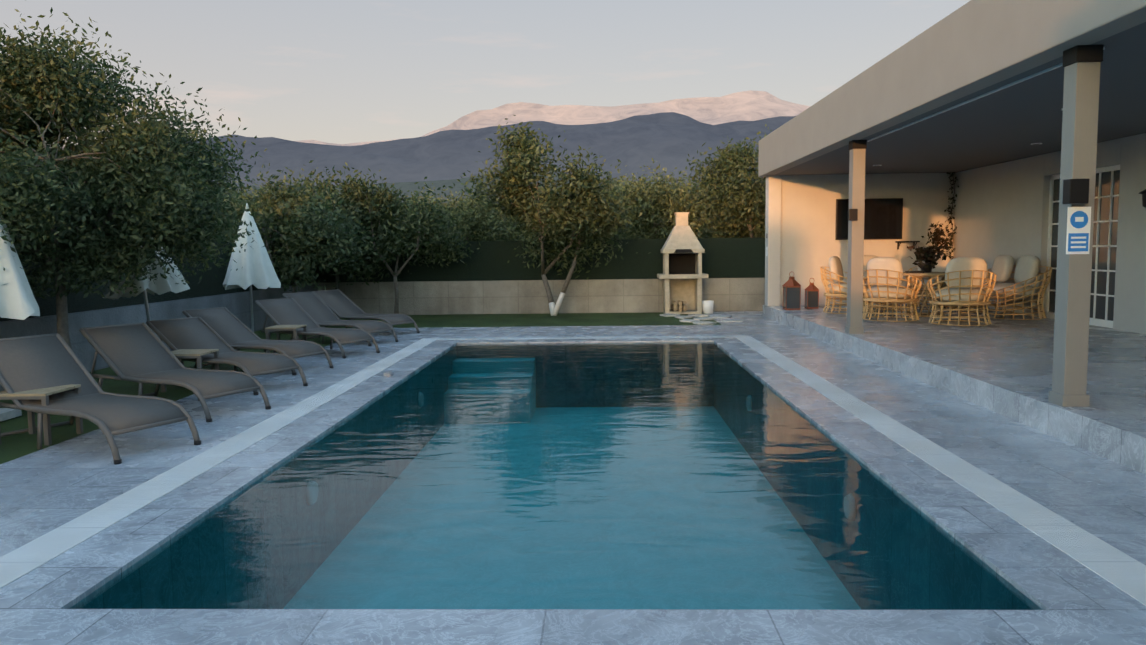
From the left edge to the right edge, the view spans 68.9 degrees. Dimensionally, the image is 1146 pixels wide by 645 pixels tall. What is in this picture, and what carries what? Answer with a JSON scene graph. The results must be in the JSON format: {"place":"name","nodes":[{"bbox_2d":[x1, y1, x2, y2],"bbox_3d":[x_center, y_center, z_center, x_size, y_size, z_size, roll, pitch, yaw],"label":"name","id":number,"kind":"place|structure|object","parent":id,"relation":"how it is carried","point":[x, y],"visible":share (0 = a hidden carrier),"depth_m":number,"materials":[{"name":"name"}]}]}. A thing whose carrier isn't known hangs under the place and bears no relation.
{"place":"outdoors","nodes":[
{"label":"outdoors","id":0,"kind":"place"},
{"bbox_2d":[0,312,720,463],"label":"lawn","id":1,"kind":"structure","parent":0,"point":[15,446],"depth_m":14.63,"materials":[{"name":"green plant"}]},
{"bbox_2d":[0,213,39,421],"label":"closed parasol","id":2,"kind":"object","parent":1,"relation":"on","point":[18,300],"visible":0.83,"depth_m":7.29,"materials":[{"name":"fabric"}]},
{"bbox_2d":[0,384,83,444],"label":"side table","id":3,"kind":"object","parent":1,"relation":"on","point":[42,394],"visible":0.69,"depth_m":6.49,"materials":[{"name":"brown wood"}]},
{"bbox_2d":[0,7,290,350],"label":"olive tree","id":4,"kind":"object","parent":1,"relation":"on","point":[145,178],"visible":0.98,"depth_m":8.34,"materials":[{"name":"green plant"}]},
{"bbox_2d":[103,221,189,329],"bbox_3d":[-5.216,-0.503,10.142,0.946,2.274,0.924,-1,5,2],"label":"closed parasol","id":5,"kind":"object","parent":1,"relation":"on","point":[161,285],"visible":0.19,"depth_m":9.98,"materials":[{"name":"fabric"}]},
{"bbox_2d":[161,349,219,391],"bbox_3d":[-4.146,0.517,9.058,0.440,0.405,0.440,-1,5,2],"label":"side table","id":6,"kind":"object","parent":1,"relation":"on","point":[189,353],"visible":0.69,"depth_m":8.95,"materials":[{"name":"brown wood"}]},
{"bbox_2d":[223,203,280,331],"bbox_3d":[-5.013,-0.739,13.037,0.824,2.220,0.847,-1,5,2],"label":"closed parasol","id":7,"kind":"object","parent":1,"relation":"on","point":[257,270],"visible":0.81,"depth_m":12.86,"materials":[{"name":"fabric"}]},
{"bbox_2d":[182,307,333,374],"bbox_3d":[-4.013,0.213,10.625,1.877,0.745,0.688,2,6,26],"label":"sun lounger","id":8,"kind":"object","parent":1,"relation":"on","point":[232,330],"visible":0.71,"depth_m":10.74,"materials":[{"name":"fabric"}]},
{"bbox_2d":[265,325,306,352],"bbox_3d":[-4.109,0.254,11.996,0.440,0.405,0.440,-1,5,2],"label":"side table","id":9,"kind":"object","parent":1,"relation":"on","point":[276,328],"visible":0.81,"depth_m":11.79,"materials":[{"name":"brown wood"}]},
{"bbox_2d":[206,160,381,292],"bbox_3d":[-5.281,-1.464,15.742,3.375,3.217,3.423,-1,5,2],"label":"olive tree","id":10,"kind":"object","parent":1,"relation":"on","point":[302,233],"visible":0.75,"depth_m":15.37,"materials":[{"name":"green plant"}]},
{"bbox_2d":[253,162,405,289],"bbox_3d":[-5.049,-1.801,18.469,3.351,3.385,3.943,3,6,35],"label":"olive tree","id":11,"kind":"object","parent":1,"relation":"on","point":[349,210],"visible":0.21,"depth_m":17.57,"materials":[{"name":"green plant"}]},
{"bbox_2d":[322,167,479,313],"bbox_3d":[-3.828,-1.701,18.145,3.418,3.213,3.178,-1,5,2],"label":"olive tree","id":12,"kind":"object","parent":1,"relation":"on","point":[422,225],"visible":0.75,"depth_m":17.74,"materials":[{"name":"green plant"}]},
{"bbox_2d":[437,115,650,315],"bbox_3d":[-0.512,-2.309,18.332,4.210,4.344,3.542,2,6,24],"label":"olive tree","id":13,"kind":"object","parent":1,"relation":"on","point":[567,220],"visible":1,"depth_m":17.61,"materials":[{"name":"green plant"}]},
{"bbox_2d":[554,237,581,315],"bbox_3d":[-0.138,-1.000,18.304,0.686,1.730,0.120,-1,5,0],"label":"tree trunk","id":14,"kind":"object","parent":1,"relation":"on","point":[562,293],"visible":0.79,"depth_m":18.27,"materials":[{"name":"white plant"}]},
{"bbox_2d":[657,212,707,313],"bbox_3d":[2.407,-1.309,18.412,1.060,2.220,0.700,-1,5,2],"label":"stone barbecue","id":15,"kind":"object","parent":1,"relation":"on","point":[682,251],"visible":0.96,"depth_m":18.29,"materials":[{"name":"beige stone"}]},
{"bbox_2d":[660,314,742,324],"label":"stepping stones","id":16,"kind":"object","parent":1,"relation":"on","point":[697,319],"visible":0.85,"depth_m":17.10,"materials":[{"name":"grey stone"}]},
{"bbox_2d":[50,112,795,186],"bbox_3d":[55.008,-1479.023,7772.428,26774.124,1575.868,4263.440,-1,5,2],"label":"mountain ridge","id":17,"kind":"structure","parent":0,"point":[669,142],"depth_m":9028.58,"materials":[{"name":"grey stone"}]},
{"bbox_2d":[50,90,810,148],"bbox_3d":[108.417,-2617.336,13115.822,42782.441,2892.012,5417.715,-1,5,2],"label":"mountain range","id":18,"kind":"structure","parent":0,"point":[750,105],"depth_m":15437.21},
{"bbox_2d":[0,0,969,147],"label":"sky","id":19,"kind":"structure","parent":0,"point":[328,71],"materials":[{"name":"grey"}]},
{"bbox_2d":[0,311,1145,644],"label":"pool deck paving","id":20,"kind":"structure","parent":0,"point":[44,491],"depth_m":4.66,"materials":[{"name":"stone"}]},
{"bbox_2d":[0,333,200,464],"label":"sun lounger","id":21,"kind":"object","parent":20,"relation":"on","point":[27,363],"visible":0.96,"depth_m":6.62,"materials":[{"name":"fabric"}]},
{"bbox_2d":[79,322,270,421],"bbox_3d":[-3.812,0.436,7.974,1.862,0.767,0.686,2,6,29],"label":"sun lounger","id":22,"kind":"object","parent":20,"relation":"on","point":[140,353],"visible":0.94,"depth_m":8.04,"materials":[{"name":"fabric"}]},
{"bbox_2d":[146,317,307,394],"bbox_3d":[-3.892,0.341,9.354,1.898,0.712,0.685,2,6,32],"label":"sun lounger","id":23,"kind":"object","parent":20,"relation":"on","point":[187,333],"visible":0.77,"depth_m":9.47,"materials":[{"name":"fabric"}]},
{"bbox_2d":[255,298,379,357],"bbox_3d":[-3.743,0.058,12.202,1.862,0.767,0.685,3,6,32],"label":"sun lounger","id":24,"kind":"object","parent":20,"relation":"on","point":[286,311],"visible":0.79,"depth_m":12.33,"materials":[{"name":"fabric"}]},
{"bbox_2d":[282,291,398,345],"bbox_3d":[-3.778,-0.078,13.550,1.839,0.798,0.687,2,6,28],"label":"sun lounger","id":25,"kind":"object","parent":20,"relation":"on","point":[316,308],"visible":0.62,"depth_m":13.71,"materials":[{"name":"fabric"}]},
{"bbox_2d":[313,289,419,332],"bbox_3d":[-3.699,-0.185,14.913,1.862,0.767,0.687,2,6,27],"label":"sun lounger","id":26,"kind":"object","parent":20,"relation":"on","point":[339,303],"visible":0.79,"depth_m":14.99,"materials":[{"name":"fabric"}]},
{"bbox_2d":[384,372,392,375],"bbox_3d":[-2.180,0.607,9.861,0.080,0.035,0.100,-1,5,2],"label":"lid","id":27,"kind":"object","parent":20,"relation":"in","point":[388,373],"visible":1,"depth_m":9.81,"materials":[{"name":"silver metal"}]},
{"bbox_2d":[81,360,1031,609],"bbox_3d":[0.041,1.290,8.349,4.060,0.990,9.800,-1,5,2],"label":"pool basin","id":28,"kind":"object","parent":20,"relation":"in","point":[477,593],"depth_m":6.92,"materials":[{"name":"teal tile"}]},
{"bbox_2d":[71,342,1040,609],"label":"pool water","id":29,"kind":"structure","parent":28,"relation":"in","point":[623,366],"depth_m":6.62,"materials":[{"name":"teal liquid"}]},
{"bbox_2d":[306,395,855,520],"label":"pool lights","id":30,"kind":"object","parent":28,"relation":"attached to","point":[847,508],"depth_m":6.42},
{"bbox_2d":[702,300,713,313],"bbox_3d":[2.955,-0.338,18.362,0.280,0.280,0.273,-1,5,2],"label":"white pot","id":31,"kind":"object","parent":20,"relation":"on","point":[707,306],"visible":0.96,"depth_m":18.26,"materials":[{"name":"white ceramic"}]},
{"bbox_2d":[895,241,919,248],"bbox_3d":[6.819,-1.577,17.040,0.430,0.170,0.178,-1,5,2],"label":"shelf bracket","id":32,"kind":"object","parent":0,"point":[900,242],"depth_m":17.00,"materials":[{"name":"black metal"}]},
{"label":"ground","id":33,"kind":"structure","parent":0,"visible":0},
{"bbox_2d":[0,283,317,390],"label":"boundary wall","id":34,"kind":"structure","parent":33,"relation":"on","point":[237,304],"depth_m":11.55,"materials":[{"name":"concrete"}]},
{"bbox_2d":[0,238,764,321],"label":"hedge fence","id":35,"kind":"object","parent":34,"relation":"on","point":[721,258],"visible":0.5,"depth_m":18.96,"materials":[{"name":"green plastic"}]},
{"bbox_2d":[194,180,256,239],"bbox_3d":[-12.453,-2.895,26.837,5.183,4.338,5.811,-2,5,-13],"label":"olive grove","id":36,"kind":"object","parent":33,"relation":"on","point":[234,197],"visible":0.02,"depth_m":27.45,"materials":[{"name":"green plant"}]},
{"bbox_2d":[216,177,318,215],"bbox_3d":[-11.147,-3.147,30.008,5.515,4.244,6.184,2,6,25],"label":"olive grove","id":37,"kind":"object","parent":33,"relation":"on","point":[256,206],"visible":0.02,"depth_m":29.83,"materials":[{"name":"green plant"}]},
{"bbox_2d":[401,182,447,233],"bbox_3d":[-5.681,-3.078,30.443,4.621,3.901,5.372,0,5,10],"label":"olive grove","id":38,"kind":"object","parent":33,"relation":"on","point":[429,197],"visible":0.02,"depth_m":29.97,"materials":[{"name":"green plant"}]},
{"bbox_2d":[226,173,686,206],"bbox_3d":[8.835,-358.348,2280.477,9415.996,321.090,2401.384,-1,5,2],"label":"foothills","id":39,"kind":"structure","parent":33,"relation":"on","point":[405,187],"depth_m":3161.37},
{"bbox_2d":[410,189,531,240],"bbox_3d":[-3.110,-2.306,24.822,5.112,3.290,4.378,-1,5,-7],"label":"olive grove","id":40,"kind":"object","parent":33,"relation":"on","point":[478,226],"visible":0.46,"depth_m":23.61,"materials":[{"name":"green plant"}]},
{"bbox_2d":[318,278,764,314],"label":"boundary wall","id":41,"kind":"structure","parent":33,"relation":"on","point":[531,297],"depth_m":19.06,"materials":[{"name":"concrete"}]},
{"bbox_2d":[0,335,1145,605],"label":"overflow grating","id":42,"kind":"object","parent":33,"relation":"on","point":[1112,565],"visible":0.62,"depth_m":5.15,"materials":[{"name":"white plastic"}]},
{"bbox_2d":[579,164,674,239],"bbox_3d":[2.174,-3.631,31.341,4.992,4.641,6.037,0,5,3],"label":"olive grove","id":43,"kind":"object","parent":33,"relation":"on","point":[612,185],"visible":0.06,"depth_m":30.60,"materials":[{"name":"green plant"}]},
{"bbox_2d":[589,158,712,239],"bbox_3d":[2.582,-2.749,24.821,5.071,4.028,4.193,3,6,38],"label":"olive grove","id":44,"kind":"object","parent":33,"relation":"on","point":[649,201],"visible":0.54,"depth_m":23.86,"materials":[{"name":"green plant"}]},
{"bbox_2d":[644,165,691,200],"bbox_3d":[4.398,-4.343,36.378,5.292,5.132,6.153,-2,5,-11],"label":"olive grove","id":45,"kind":"object","parent":33,"relation":"on","point":[664,178],"depth_m":36.11,"materials":[{"name":"green plant"}]},
{"bbox_2d":[658,167,765,237],"bbox_3d":[5.290,-2.754,23.679,5.979,4.187,5.332,-2,5,-15],"label":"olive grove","id":46,"kind":"object","parent":33,"relation":"on","point":[703,222],"visible":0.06,"depth_m":22.73,"materials":[{"name":"green plant"}]},
{"bbox_2d":[677,124,771,237],"bbox_3d":[4.414,-2.610,20.675,3.572,4.386,3.828,-1,5,2],"label":"olive tree","id":47,"kind":"object","parent":33,"relation":"on","point":[738,191],"visible":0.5,"depth_m":20.22,"materials":[{"name":"green plant"}]},
{"bbox_2d":[763,304,1145,473],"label":"veranda floor","id":48,"kind":"structure","parent":33,"relation":"on","point":[1004,367],"depth_m":8.76,"materials":[{"name":"stone"}]},
{"bbox_2d":[782,272,800,309],"bbox_3d":[4.236,-0.619,16.189,0.357,0.736,0.357,-2,5,-17],"label":"lantern","id":49,"kind":"object","parent":48,"relation":"on","point":[791,293],"visible":1,"depth_m":16.07,"materials":[{"name":"red metal"}]},
{"bbox_2d":[805,278,818,308],"bbox_3d":[4.694,-0.578,16.430,0.280,0.601,0.280,-2,5,-17],"label":"lantern","id":50,"kind":"object","parent":48,"relation":"on","point":[811,295],"visible":1,"depth_m":16.34,"materials":[{"name":"red metal"}]},
{"bbox_2d":[820,256,873,313],"bbox_3d":[4.925,-0.685,15.021,0.946,1.010,0.956,2,6,30],"label":"rattan chair","id":51,"kind":"object","parent":48,"relation":"on","point":[839,288],"visible":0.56,"depth_m":14.88,"materials":[{"name":"beige wicker"}]},
{"bbox_2d":[863,255,898,309],"bbox_3d":[5.696,-0.765,15.808,0.956,1.010,0.946,-2,5,-14],"label":"rattan chair","id":52,"kind":"object","parent":48,"relation":"on","point":[867,258],"visible":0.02,"depth_m":15.88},
{"bbox_2d":[862,257,921,321],"bbox_3d":[5.114,-0.551,13.487,0.946,1.010,0.956,-5,7,-43],"label":"rattan chair","id":53,"kind":"object","parent":48,"relation":"on","point":[884,277],"visible":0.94,"depth_m":13.24,"materials":[{"name":"beige wicker"}]},
{"bbox_2d":[903,272,944,316],"bbox_3d":[6.063,-0.483,14.389,1.060,0.750,1.060,-1,5,2],"label":"rattan table","id":54,"kind":"object","parent":48,"relation":"on","point":[928,294],"visible":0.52,"depth_m":14.18,"materials":[{"name":"beige wicker"}]},
{"bbox_2d":[905,232,948,272],"bbox_3d":[6.066,-1.212,14.426,0.718,0.695,0.755,-1,5,2],"label":"potted plant","id":55,"kind":"object","parent":54,"relation":"on","point":[927,255],"visible":1,"depth_m":14.32,"materials":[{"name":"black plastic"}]},
{"bbox_2d":[908,254,957,309],"bbox_3d":[6.817,-0.780,15.822,0.956,1.010,0.946,2,6,27],"label":"rattan chair","id":56,"kind":"object","parent":48,"relation":"on","point":[941,265],"visible":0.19,"depth_m":15.82,"materials":[{"name":"beige wicker"}]},
{"bbox_2d":[927,257,996,325],"bbox_3d":[5.878,-0.486,12.659,0.956,1.010,0.946,0,5,6],"label":"rattan chair","id":57,"kind":"object","parent":48,"relation":"on","point":[965,278],"visible":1,"depth_m":12.39,"materials":[{"name":"beige wicker"}]},
{"bbox_2d":[845,45,1103,406],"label":"pillars","id":58,"kind":"structure","parent":48,"relation":"on","point":[1081,64],"depth_m":6.28,"materials":[{"name":"white paint"}]},
{"bbox_2d":[848,209,857,220],"bbox_3d":[3.849,-1.483,11.497,0.110,0.160,0.088,-1,5,2],"label":"wall lamp","id":59,"kind":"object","parent":58,"relation":"attached to","point":[852,214],"depth_m":11.46,"materials":[{"name":"black plastic"}]},
{"bbox_2d":[758,0,1145,176],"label":"veranda roof","id":60,"kind":"structure","parent":58,"relation":"on","point":[970,49],"depth_m":8.96,"materials":[{"name":"white paint"}]},
{"bbox_2d":[867,47,1104,165],"bbox_3d":[5.297,-0.983,10.528,2.931,2.901,14.005,-1,5,2],"label":"downpipe and ceiling lights","id":61,"kind":"object","parent":60,"relation":"attached to","point":[998,89],"visible":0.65,"depth_m":8.29,"materials":[{"name":"paint"}]},
{"bbox_2d":[1062,178,1089,203],"bbox_3d":[3.694,-0.963,6.139,0.140,0.180,0.098,-1,5,2],"label":"wall lamp","id":62,"kind":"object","parent":58,"relation":"attached to","point":[1075,191],"depth_m":6.09,"materials":[{"name":"black metal"}]},
{"bbox_2d":[1066,207,1090,253],"bbox_3d":[3.754,-0.683,6.203,0.170,0.350,0.009,-1,5,2],"label":"column sign","id":63,"kind":"object","parent":58,"relation":"attached to","point":[1078,230],"visible":1,"depth_m":6.20,"materials":[{"name":"plastic"}]},
{"bbox_2d":[957,255,1051,319],"bbox_3d":[7.231,-0.631,14.090,0.946,1.010,2.056,-1,5,2],"label":"rattan sofa","id":64,"kind":"object","parent":48,"relation":"on","point":[1026,269],"visible":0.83,"depth_m":13.46,"materials":[{"name":"beige wicker"}]},
{"bbox_2d":[765,133,1145,334],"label":"house walls","id":65,"kind":"structure","parent":33,"relation":"on","point":[1001,209],"depth_m":16.45,"materials":[{"name":"paint"}]},
{"bbox_2d":[835,198,902,239],"bbox_3d":[6.050,-2.113,17.073,1.340,0.830,0.061,-1,5,2],"label":"television","id":66,"kind":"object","parent":65,"relation":"attached to","point":[883,218],"depth_m":17.04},
{"bbox_2d":[921,172,958,258],"bbox_3d":[7.474,-1.842,17.005,0.837,2.751,0.343,-1,5,2],"label":"vine plant","id":67,"kind":"object","parent":65,"relation":"attached to","point":[937,239],"visible":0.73,"depth_m":16.99,"materials":[{"name":"green plant"}]},
{"bbox_2d":[1045,165,1119,327],"bbox_3d":[7.796,-1.148,12.721,0.080,2.320,2.000,-1,5,2],"label":"french door","id":68,"kind":"structure","parent":65,"relation":"attached to","point":[1106,204],"depth_m":12.30,"materials":[{"name":"white paint"}]},
{"bbox_2d":[1138,189,1145,207],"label":"wall lamp","id":69,"kind":"object","parent":65,"relation":"attached to","point":[1143,192],"visible":1,"depth_m":10.77,"materials":[{"name":"black plastic"}]}
]}

